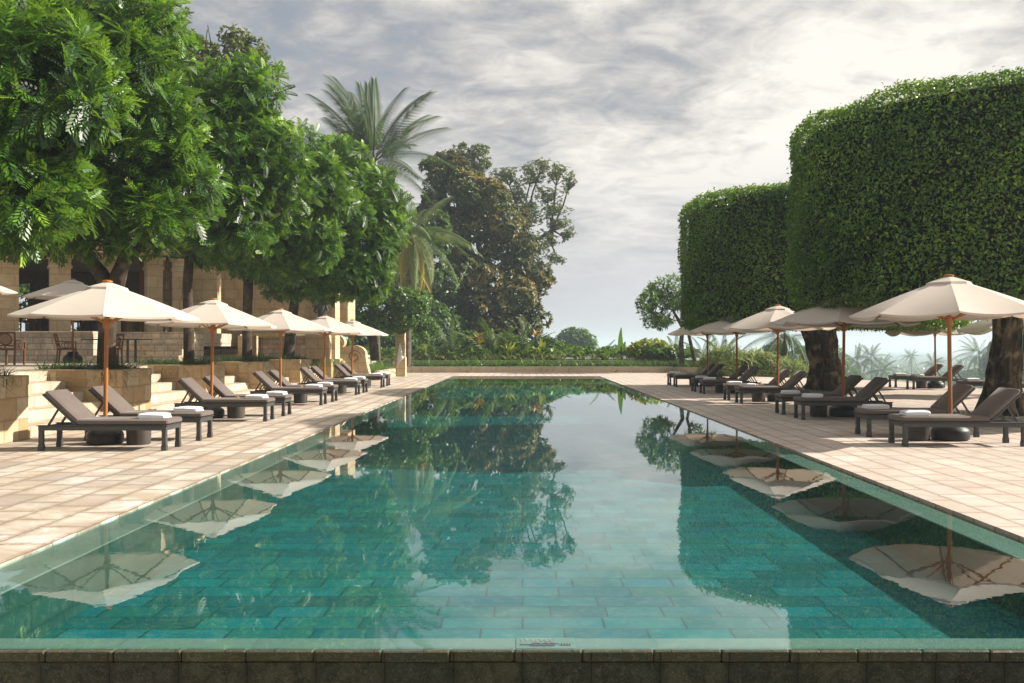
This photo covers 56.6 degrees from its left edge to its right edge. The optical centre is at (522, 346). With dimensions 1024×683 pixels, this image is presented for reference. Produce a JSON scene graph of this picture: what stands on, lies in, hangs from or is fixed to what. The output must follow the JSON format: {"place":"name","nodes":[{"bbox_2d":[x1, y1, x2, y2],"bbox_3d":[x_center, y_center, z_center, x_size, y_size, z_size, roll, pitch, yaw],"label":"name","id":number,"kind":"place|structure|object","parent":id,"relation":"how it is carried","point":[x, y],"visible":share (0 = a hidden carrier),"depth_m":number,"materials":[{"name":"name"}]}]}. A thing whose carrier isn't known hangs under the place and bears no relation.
{"place":"outdoors","nodes":[
{"label":"outdoors","id":0,"kind":"place"},
{"bbox_2d":[0,359,229,371],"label":"terrace","id":1,"kind":"structure","parent":0,"point":[21,366],"depth_m":25.33,"materials":[{"name":"stone"}]},
{"bbox_2d":[0,331,25,364],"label":"armchair","id":2,"kind":"object","parent":1,"relation":"on","point":[6,339],"visible":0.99,"depth_m":26.14,"materials":[{"name":"brown wood"}]},
{"bbox_2d":[0,331,97,361],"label":"retaining wall","id":3,"kind":"structure","parent":1,"relation":"on","point":[41,346],"depth_m":31.90,"materials":[{"name":"stone"}]},
{"bbox_2d":[0,237,241,345],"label":"pavilion","id":4,"kind":"structure","parent":3,"relation":"on","point":[161,281],"depth_m":35.98,"materials":[{"name":"stone"}]},
{"bbox_2d":[22,279,87,362],"bbox_3d":[-14.200,-0.826,30.000,2.644,2.652,2.644,0,0,-11],"label":"parasol","id":5,"kind":"object","parent":1,"relation":"on","point":[70,286],"visible":0.65,"depth_m":29.50,"materials":[{"name":"beige fabric"}]},
{"bbox_2d":[94,332,203,361],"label":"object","id":6,"kind":"structure","parent":1,"relation":"on","point":[163,344],"depth_m":32.54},
{"bbox_2d":[0,373,457,568],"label":"pool deck","id":7,"kind":"structure","parent":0,"point":[52,494],"depth_m":12.67,"materials":[{"name":"tile"}]},
{"bbox_2d":[0,375,28,443],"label":"stone planter","id":8,"kind":"object","parent":7,"relation":"on","point":[14,417],"visible":0.8,"depth_m":15.71,"materials":[{"name":"stone"}]},
{"bbox_2d":[0,0,147,267],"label":"shade tree","id":9,"kind":"object","parent":8,"relation":"in","point":[43,139],"visible":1,"depth_m":14.93,"materials":[{"name":"green plant"}]},
{"bbox_2d":[2,371,112,438],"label":"stone steps","id":10,"kind":"structure","parent":7,"relation":"on","point":[41,410],"depth_m":18.39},
{"bbox_2d":[22,368,151,411],"bbox_3d":[-9.450,1.035,20.700,2.124,1.110,1.624,0,0,0],"label":"stone planter","id":11,"kind":"object","parent":7,"relation":"on","point":[136,395],"visible":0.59,"depth_m":19.90,"materials":[{"name":"stone"}]},
{"bbox_2d":[26,357,151,392],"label":"mondo grass","id":12,"kind":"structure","parent":11,"relation":"on","point":[85,365],"depth_m":20.23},
{"bbox_2d":[2,0,234,368],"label":"shade tree","id":13,"kind":"object","parent":11,"relation":"in","point":[148,167],"visible":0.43,"depth_m":19.67,"materials":[{"name":"green plant"}]},
{"bbox_2d":[7,280,199,444],"bbox_3d":[-6.748,0.244,15.397,2.644,2.652,2.644,1,0,1],"label":"parasol","id":14,"kind":"object","parent":7,"relation":"on","point":[106,303],"visible":0.89,"depth_m":14.90,"materials":[{"name":"beige fabric"}]},
{"bbox_2d":[37,389,182,450],"bbox_3d":[-6.338,1.117,14.640,1.975,0.906,0.670,0,0,0],"label":"sun lounger","id":15,"kind":"object","parent":7,"relation":"on","point":[78,414],"visible":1,"depth_m":14.34,"materials":[{"name":"grey paint"}]},
{"bbox_2d":[126,431,150,444],"bbox_3d":[-6.188,1.372,15.320,0.456,0.396,0.456,0,0,-16],"label":"side table","id":16,"kind":"object","parent":7,"relation":"on","point":[138,437],"visible":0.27,"depth_m":15.16,"materials":[{"name":"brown wood"}]},
{"bbox_2d":[84,385,213,440],"bbox_3d":[-6.338,1.117,16.160,1.975,0.906,0.670,0,0,0],"label":"sun lounger","id":17,"kind":"object","parent":7,"relation":"on","point":[118,405],"visible":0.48,"depth_m":15.90,"materials":[{"name":"grey paint"}]},
{"bbox_2d":[130,366,197,409],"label":"stone steps","id":18,"kind":"structure","parent":7,"relation":"on","point":[165,395],"depth_m":23.92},
{"bbox_2d":[126,364,224,396],"bbox_3d":[-9.450,1.035,26.000,2.124,1.110,1.624,0,0,0],"label":"stone planter","id":19,"kind":"object","parent":7,"relation":"on","point":[199,374],"visible":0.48,"depth_m":25.20,"materials":[{"name":"stone"}]},
{"bbox_2d":[131,354,228,376],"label":"mondo grass","id":20,"kind":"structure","parent":19,"relation":"on","point":[152,361],"depth_m":25.59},
{"bbox_2d":[162,48,325,363],"bbox_3d":[-8.531,-3.842,26.079,5.449,8.615,5.472,0,0,-43],"label":"shade tree","id":21,"kind":"object","parent":19,"relation":"in","point":[266,181],"visible":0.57,"depth_m":25.10,"materials":[{"name":"green plant"}]},
{"bbox_2d":[144,298,276,417],"bbox_3d":[-6.873,0.244,21.044,2.644,2.652,2.644,1,-1,-8],"label":"parasol","id":22,"kind":"object","parent":7,"relation":"on","point":[213,314],"visible":0.8,"depth_m":20.68,"materials":[{"name":"beige fabric"}]},
{"bbox_2d":[173,377,274,421],"bbox_3d":[-6.338,1.117,20.260,1.975,0.906,0.670,0,0,0],"label":"sun lounger","id":23,"kind":"object","parent":7,"relation":"on","point":[197,391],"visible":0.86,"depth_m":19.95,"materials":[{"name":"grey paint"}]},
{"bbox_2d":[225,376,258,393],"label":"stone steps","id":24,"kind":"structure","parent":7,"relation":"on","point":[233,385],"depth_m":29.55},
{"bbox_2d":[214,361,274,389],"bbox_3d":[-9.450,1.035,31.400,2.124,1.110,1.624,0,0,0],"label":"stone planter","id":25,"kind":"object","parent":7,"relation":"on","point":[242,373],"visible":0.42,"depth_m":30.60,"materials":[{"name":"stone"}]},
{"bbox_2d":[200,353,278,370],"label":"mondo grass","id":26,"kind":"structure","parent":25,"relation":"on","point":[238,359],"depth_m":31.04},
{"bbox_2d":[209,117,361,361],"bbox_3d":[-8.007,-3.453,31.050,5.310,8.033,4.275,0,0,0],"label":"shade tree","id":27,"kind":"object","parent":25,"relation":"in","point":[304,248],"visible":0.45,"depth_m":30.30,"materials":[{"name":"green plant"}]},
{"bbox_2d":[202,375,291,415],"bbox_3d":[-6.338,1.117,21.780,1.975,0.906,0.670,0,0,0],"label":"sun lounger","id":28,"kind":"object","parent":7,"relation":"on","point":[220,389],"visible":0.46,"depth_m":21.49,"materials":[{"name":"grey paint"}]},
{"bbox_2d":[227,308,330,402],"bbox_3d":[-6.762,0.244,26.534,2.644,2.652,2.644,0,1,-2],"label":"parasol","id":29,"kind":"object","parent":7,"relation":"on","point":[281,320],"visible":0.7,"depth_m":26.00,"materials":[{"name":"beige fabric"}]},
{"bbox_2d":[265,359,309,382],"bbox_3d":[-9.450,1.035,36.700,2.124,1.110,1.624,0,0,0],"label":"stone planter","id":30,"kind":"object","parent":7,"relation":"on","point":[293,373],"visible":0.4,"depth_m":35.90,"materials":[{"name":"stone"}]},
{"bbox_2d":[253,132,418,357],"bbox_3d":[-7.077,-3.748,36.424,5.938,8.734,4.546,0,0,27],"label":"shade tree","id":31,"kind":"object","parent":30,"relation":"in","point":[372,243],"visible":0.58,"depth_m":35.34,"materials":[{"name":"green plant"}]},
{"bbox_2d":[249,371,327,404],"bbox_3d":[-6.338,1.117,25.790,1.975,0.906,0.670,0,0,0],"label":"sun lounger","id":32,"kind":"object","parent":7,"relation":"on","point":[263,378],"visible":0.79,"depth_m":25.49,"materials":[{"name":"grey paint"}]},
{"bbox_2d":[265,370,337,401],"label":"sun lounger","id":33,"kind":"object","parent":7,"relation":"on","point":[274,374],"visible":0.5,"depth_m":27.01,"materials":[{"name":"grey paint"}]},
{"bbox_2d":[284,315,366,393],"bbox_3d":[-6.652,0.244,31.919,2.644,2.652,2.644,1,-1,3],"label":"parasol","id":34,"kind":"object","parent":7,"relation":"on","point":[336,327],"visible":0.69,"depth_m":31.62,"materials":[{"name":"beige fabric"}]},
{"bbox_2d":[297,367,360,394],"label":"sun lounger","id":35,"kind":"object","parent":7,"relation":"on","point":[310,375],"visible":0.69,"depth_m":30.83,"materials":[{"name":"grey paint"}]},
{"bbox_2d":[308,366,367,392],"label":"sun lounger","id":36,"kind":"object","parent":7,"relation":"on","point":[317,371],"visible":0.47,"depth_m":32.38,"materials":[{"name":"grey paint"}]},
{"bbox_2d":[315,319,387,386],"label":"parasol","id":37,"kind":"object","parent":7,"relation":"on","point":[369,331],"visible":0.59,"depth_m":37.22,"materials":[{"name":"beige fabric"}]},
{"bbox_2d":[340,336,370,374],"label":"scroll balustrade","id":38,"kind":"object","parent":7,"relation":"on","point":[360,361],"visible":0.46,"depth_m":43.90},
{"bbox_2d":[334,364,384,387],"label":"sun lounger","id":39,"kind":"object","parent":7,"relation":"on","point":[342,370],"visible":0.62,"depth_m":36.44,"materials":[{"name":"grey paint"}]},
{"bbox_2d":[394,321,406,376],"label":"stone pillar","id":40,"kind":"structure","parent":7,"relation":"on","point":[401,371],"depth_m":50.15,"materials":[{"name":"stone"}]},
{"bbox_2d":[310,355,375,367],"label":"terrace back","id":41,"kind":"structure","parent":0,"point":[368,361],"depth_m":56.75,"materials":[{"name":"stone"}]},
{"bbox_2d":[91,0,270,99],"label":"broadleaf tree","id":42,"kind":"object","parent":41,"relation":"on","point":[238,43],"visible":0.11,"depth_m":46.72,"materials":[{"name":"green plant"}]},
{"bbox_2d":[204,346,237,358],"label":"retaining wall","id":43,"kind":"structure","parent":41,"relation":"on","point":[221,351],"depth_m":38.73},
{"bbox_2d":[221,264,354,358],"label":"limestone wall","id":44,"kind":"structure","parent":41,"relation":"on","point":[265,343],"depth_m":40.25,"materials":[{"name":"stone"}]},
{"bbox_2d":[305,288,339,358],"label":"niche pier","id":45,"kind":"structure","parent":44,"relation":"attached to","point":[314,346],"depth_m":38.80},
{"bbox_2d":[19,0,1023,350],"label":"sky","id":46,"kind":"structure","parent":0,"point":[652,106],"materials":[{"name":"grey"}]},
{"bbox_2d":[454,373,599,376],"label":"pool end paving","id":47,"kind":"structure","parent":0,"point":[525,374],"depth_m":53.89,"materials":[{"name":"beige stone"}]},
{"bbox_2d":[38,460,1023,637],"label":"pool floor","id":48,"kind":"structure","parent":0,"point":[513,549],"depth_m":8.78,"materials":[{"name":"tile"}]},
{"bbox_2d":[0,464,1023,660],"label":"pool wall","id":49,"kind":"structure","parent":48,"relation":"on","point":[41,605],"depth_m":8.61,"materials":[{"name":"tile"}]},
{"bbox_2d":[0,465,1023,655],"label":"pool ledge","id":50,"kind":"object","parent":49,"relation":"on","point":[25,571],"visible":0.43,"depth_m":5.18,"materials":[{"name":"green stone"}]},
{"bbox_2d":[516,638,575,648],"bbox_3d":[0.122,1.590,5.107,0.315,0.012,0.185,0,0,0],"label":"depth marker","id":51,"kind":"object","parent":50,"relation":"on","point":[545,643],"visible":1,"depth_m":5.08,"materials":[{"name":"tile"}]},
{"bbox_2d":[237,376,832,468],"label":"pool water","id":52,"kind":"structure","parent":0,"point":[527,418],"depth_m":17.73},
{"bbox_2d":[434,350,982,381],"bbox_3d":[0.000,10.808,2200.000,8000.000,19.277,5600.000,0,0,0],"label":"ground","id":53,"kind":"structure","parent":0,"point":[939,353],"depth_m":2072.75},
{"bbox_2d":[444,141,491,329],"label":"dark tree","id":54,"kind":"object","parent":53,"relation":"on","point":[473,154],"visible":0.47,"depth_m":85.60,"materials":[{"name":"green plant"}]},
{"bbox_2d":[411,150,556,338],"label":"flowering tree","id":55,"kind":"object","parent":53,"relation":"on","point":[487,205],"visible":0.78,"depth_m":73.28,"materials":[{"name":"green plant"}]},
{"bbox_2d":[0,649,1023,682],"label":"pool front wall","id":56,"kind":"structure","parent":53,"relation":"on","point":[503,666],"depth_m":4.97,"materials":[{"name":"stone"}]},
{"bbox_2d":[489,157,577,331],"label":"acacia tree","id":57,"kind":"object","parent":53,"relation":"on","point":[518,191],"visible":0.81,"depth_m":91.47,"materials":[{"name":"green plant"}]},
{"bbox_2d":[381,359,692,362],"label":"planting bed back","id":58,"kind":"object","parent":53,"relation":"on","point":[536,359],"depth_m":67.81,"materials":[{"name":"plant"}]},
{"bbox_2d":[304,74,452,361],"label":"coconut palm","id":59,"kind":"object","parent":58,"relation":"on","point":[363,127],"visible":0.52,"depth_m":59.37,"materials":[{"name":"green plant"}]},
{"bbox_2d":[357,322,425,359],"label":"shrub","id":60,"kind":"object","parent":58,"relation":"on","point":[388,343],"visible":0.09,"depth_m":64.38,"materials":[{"name":"green plant"}]},
{"bbox_2d":[381,209,461,335],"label":"leafy tree","id":61,"kind":"object","parent":58,"relation":"on","point":[439,284],"visible":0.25,"depth_m":69.88,"materials":[{"name":"green plant"}]},
{"bbox_2d":[391,303,477,358],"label":"shrub","id":62,"kind":"object","parent":58,"relation":"on","point":[458,320],"visible":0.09,"depth_m":70.60,"materials":[{"name":"green plant"}]},
{"bbox_2d":[411,315,493,359],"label":"garden palm","id":63,"kind":"object","parent":58,"relation":"on","point":[448,346],"visible":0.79,"depth_m":62.31,"materials":[{"name":"green plant"}]},
{"bbox_2d":[431,329,490,359],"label":"shrub","id":64,"kind":"object","parent":58,"relation":"on","point":[460,335],"visible":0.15,"depth_m":66.74,"materials":[{"name":"green plant"}]},
{"bbox_2d":[455,317,527,359],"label":"garden palm","id":65,"kind":"object","parent":58,"relation":"on","point":[490,341],"visible":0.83,"depth_m":62.15,"materials":[{"name":"green plant"}]},
{"bbox_2d":[492,317,554,353],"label":"garden palm","id":66,"kind":"object","parent":58,"relation":"on","point":[529,343],"visible":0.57,"depth_m":63.24,"materials":[{"name":"green plant"}]},
{"bbox_2d":[380,360,671,365],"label":"garden wall","id":67,"kind":"structure","parent":58,"relation":"on","point":[598,361],"depth_m":59.80,"materials":[{"name":"plant"}]},
{"bbox_2d":[368,347,691,361],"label":"strap cover","id":68,"kind":"object","parent":58,"relation":"on","point":[491,356],"visible":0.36,"depth_m":61.11,"materials":[{"name":"green plant"}]},
{"bbox_2d":[365,343,698,360],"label":"leafy cover","id":69,"kind":"object","parent":58,"relation":"on","point":[585,351],"visible":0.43,"depth_m":61.44,"materials":[{"name":"green plant"}]},
{"bbox_2d":[624,337,671,359],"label":"shrub","id":70,"kind":"object","parent":58,"relation":"on","point":[633,349],"visible":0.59,"depth_m":60.78,"materials":[{"name":"green plant"}]},
{"bbox_2d":[643,344,689,360],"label":"shrub","id":71,"kind":"object","parent":58,"relation":"on","point":[663,353],"visible":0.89,"depth_m":59.79,"materials":[{"name":"green plant"}]},
{"bbox_2d":[554,326,598,358],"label":"tree","id":72,"kind":"object","parent":53,"relation":"on","point":[581,338],"visible":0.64,"depth_m":148.59,"materials":[{"name":"green plant"}]},
{"bbox_2d":[634,272,696,363],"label":"tree","id":73,"kind":"object","parent":53,"relation":"on","point":[657,320],"visible":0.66,"depth_m":56.78,"materials":[{"name":"green plant"}]},
{"bbox_2d":[690,343,730,374],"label":"shrub","id":74,"kind":"object","parent":53,"relation":"on","point":[700,361],"visible":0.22,"depth_m":51.15,"materials":[{"name":"green plant"}]},
{"bbox_2d":[702,343,757,376],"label":"shrub","id":75,"kind":"object","parent":53,"relation":"on","point":[729,370],"visible":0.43,"depth_m":50.32,"materials":[{"name":"green plant"}]},
{"bbox_2d":[729,344,772,375],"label":"shrub","id":76,"kind":"object","parent":53,"relation":"on","point":[754,355],"visible":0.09,"depth_m":50.85,"materials":[{"name":"green plant"}]},
{"bbox_2d":[747,351,795,376],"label":"shrub","id":77,"kind":"object","parent":53,"relation":"on","point":[766,372],"visible":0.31,"depth_m":50.27,"materials":[{"name":"green plant"}]},
{"bbox_2d":[567,354,978,385],"bbox_3d":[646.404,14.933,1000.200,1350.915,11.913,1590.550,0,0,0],"label":"valley woods","id":78,"kind":"object","parent":53,"relation":"on","point":[904,366],"visible":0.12,"depth_m":749.82,"materials":[{"name":"green plant"}]},
{"bbox_2d":[735,330,839,369],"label":"coconut palm","id":79,"kind":"object","parent":53,"relation":"on","point":[784,337],"visible":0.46,"depth_m":56.73,"materials":[{"name":"green plant"}]},
{"bbox_2d":[864,353,902,380],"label":"coconut palm","id":80,"kind":"object","parent":53,"relation":"on","point":[882,372],"visible":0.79,"depth_m":276.67,"materials":[{"name":"green plant"}]},
{"bbox_2d":[952,334,988,386],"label":"coconut palm","id":81,"kind":"object","parent":53,"relation":"on","point":[976,348],"visible":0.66,"depth_m":255.24,"materials":[{"name":"green plant"}]},
{"bbox_2d":[978,337,1023,381],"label":"tree","id":82,"kind":"object","parent":53,"relation":"on","point":[984,359],"visible":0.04,"depth_m":180.92,"materials":[{"name":"green plant"}]},
{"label":"planting bed","id":83,"kind":"structure","parent":53,"relation":"on","visible":0},
{"bbox_2d":[391,196,482,365],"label":"coconut palm","id":84,"kind":"object","parent":83,"relation":"on","point":[411,251],"visible":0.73,"depth_m":57.88,"materials":[{"name":"green plant"}]},
{"bbox_2d":[373,355,701,372],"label":"lily bed","id":85,"kind":"object","parent":83,"relation":"on","point":[497,364],"visible":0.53,"depth_m":58.40,"materials":[{"name":"green plant"}]},
{"bbox_2d":[593,373,1023,543],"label":"pool deck","id":86,"kind":"structure","parent":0,"point":[977,481],"depth_m":14.80,"materials":[{"name":"tile"}]},
{"bbox_2d":[391,367,699,372],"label":"wall","id":87,"kind":"structure","parent":86,"relation":"on","point":[555,370],"depth_m":57.60,"materials":[{"name":"stone"}]},
{"bbox_2d":[673,363,724,386],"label":"sun lounger","id":88,"kind":"object","parent":86,"relation":"on","point":[715,369],"visible":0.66,"depth_m":37.16,"materials":[{"name":"grey paint"}]},
{"bbox_2d":[668,323,746,385],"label":"parasol","id":89,"kind":"object","parent":86,"relation":"on","point":[679,332],"visible":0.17,"depth_m":38.23,"materials":[{"name":"beige fabric"}]},
{"bbox_2d":[699,366,761,393],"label":"sun lounger","id":90,"kind":"object","parent":86,"relation":"on","point":[747,375],"visible":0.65,"depth_m":31.57,"materials":[{"name":"grey paint"}]},
{"bbox_2d":[690,317,784,392],"bbox_3d":[7.360,0.174,32.627,2.957,2.792,2.957,-1,1,-8],"label":"parasol","id":91,"kind":"object","parent":86,"relation":"on","point":[716,327],"visible":0.31,"depth_m":32.01,"materials":[{"name":"beige fabric"}]},
{"bbox_2d":[723,369,793,400],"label":"sun lounger","id":92,"kind":"object","parent":86,"relation":"on","point":[784,374],"visible":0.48,"depth_m":27.73,"materials":[{"name":"grey paint"}]},
{"bbox_2d":[734,370,809,403],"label":"sun lounger","id":93,"kind":"object","parent":86,"relation":"on","point":[794,379],"visible":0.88,"depth_m":26.17,"materials":[{"name":"grey paint"}]},
{"bbox_2d":[722,304,835,401],"bbox_3d":[7.322,0.174,27.245,2.957,2.792,2.957,0,0,2],"label":"parasol","id":94,"kind":"object","parent":86,"relation":"on","point":[763,320],"visible":0.73,"depth_m":26.72,"materials":[{"name":"beige fabric"}]},
{"bbox_2d":[774,375,862,414],"bbox_3d":[6.957,1.117,22.230,1.975,0.906,0.670,0,0,0],"label":"sun lounger","id":95,"kind":"object","parent":86,"relation":"on","point":[852,382],"visible":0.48,"depth_m":21.95,"materials":[{"name":"grey paint"}]},
{"bbox_2d":[676,181,973,390],"bbox_3d":[10.932,-1.951,34.805,10.574,7.431,10.601,0,0,0],"label":"clipped fig tree","id":96,"kind":"object","parent":86,"relation":"on","point":[734,252],"visible":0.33,"depth_m":32.09,"materials":[{"name":"green plant"}]},
{"bbox_2d":[793,377,893,419],"bbox_3d":[6.957,1.117,20.670,1.975,0.906,0.670,0,0,1],"label":"sun lounger","id":97,"kind":"object","parent":86,"relation":"on","point":[869,390],"visible":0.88,"depth_m":20.36,"materials":[{"name":"grey paint"}]},
{"bbox_2d":[771,298,920,416],"bbox_3d":[7.254,0.174,21.455,2.957,2.792,2.957,1,0,0],"label":"parasol","id":98,"kind":"object","parent":86,"relation":"on","point":[823,317],"visible":0.56,"depth_m":21.03,"materials":[{"name":"beige fabric"}]},
{"bbox_2d":[781,65,1023,416],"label":"clipped fig tree","id":99,"kind":"object","parent":86,"relation":"on","point":[892,198],"visible":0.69,"depth_m":19.00,"materials":[{"name":"green plant"}]},
{"bbox_2d":[888,364,944,387],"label":"sun lounger","id":100,"kind":"object","parent":86,"relation":"on","point":[930,371],"visible":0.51,"depth_m":36.57,"materials":[{"name":"grey paint"}]},
{"bbox_2d":[854,384,979,436],"bbox_3d":[6.957,1.117,16.800,1.975,0.906,0.670,0,0,0],"label":"sun lounger","id":101,"kind":"object","parent":86,"relation":"on","point":[961,393],"visible":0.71,"depth_m":16.53,"materials":[{"name":"grey paint"}]},
{"bbox_2d":[908,427,930,440],"bbox_3d":[6.638,1.372,15.940,0.456,0.396,0.456,0,0,38],"label":"side table","id":102,"kind":"object","parent":86,"relation":"on","point":[918,433],"visible":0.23,"depth_m":15.78,"materials":[{"name":"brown wood"}]},
{"bbox_2d":[885,326,965,387],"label":"parasol","id":103,"kind":"object","parent":86,"relation":"on","point":[930,384],"visible":0.4,"depth_m":35.73,"materials":[{"name":"beige fabric"}]},
{"bbox_2d":[906,365,963,389],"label":"sun lounger","id":104,"kind":"object","parent":86,"relation":"on","point":[956,369],"visible":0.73,"depth_m":34.85,"materials":[{"name":"grey paint"}]},
{"bbox_2d":[849,274,1023,440],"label":"parasol","id":105,"kind":"object","parent":86,"relation":"on","point":[948,298],"visible":0.92,"depth_m":15.47,"materials":[{"name":"beige fabric"}]},
{"bbox_2d":[887,387,1023,446],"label":"sun lounger","id":106,"kind":"object","parent":86,"relation":"on","point":[992,407],"visible":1,"depth_m":14.94,"materials":[{"name":"grey paint"}]},
{"bbox_2d":[957,318,1023,394],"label":"parasol","id":107,"kind":"object","parent":86,"relation":"on","point":[981,327],"visible":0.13,"depth_m":29.93,"materials":[{"name":"beige fabric"}]},
{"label":"planting bed side","id":108,"kind":"structure","parent":0,"visible":0},
{"bbox_2d":[369,362,399,375],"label":"strap grass","id":109,"kind":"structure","parent":108,"relation":"on","point":[374,368],"depth_m":47.66,"materials":[{"name":"green plant"}]},
{"bbox_2d":[349,286,440,360],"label":"garden tree","id":110,"kind":"object","parent":109,"relation":"on","point":[413,316],"visible":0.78,"depth_m":48.77,"materials":[{"name":"green plant"}]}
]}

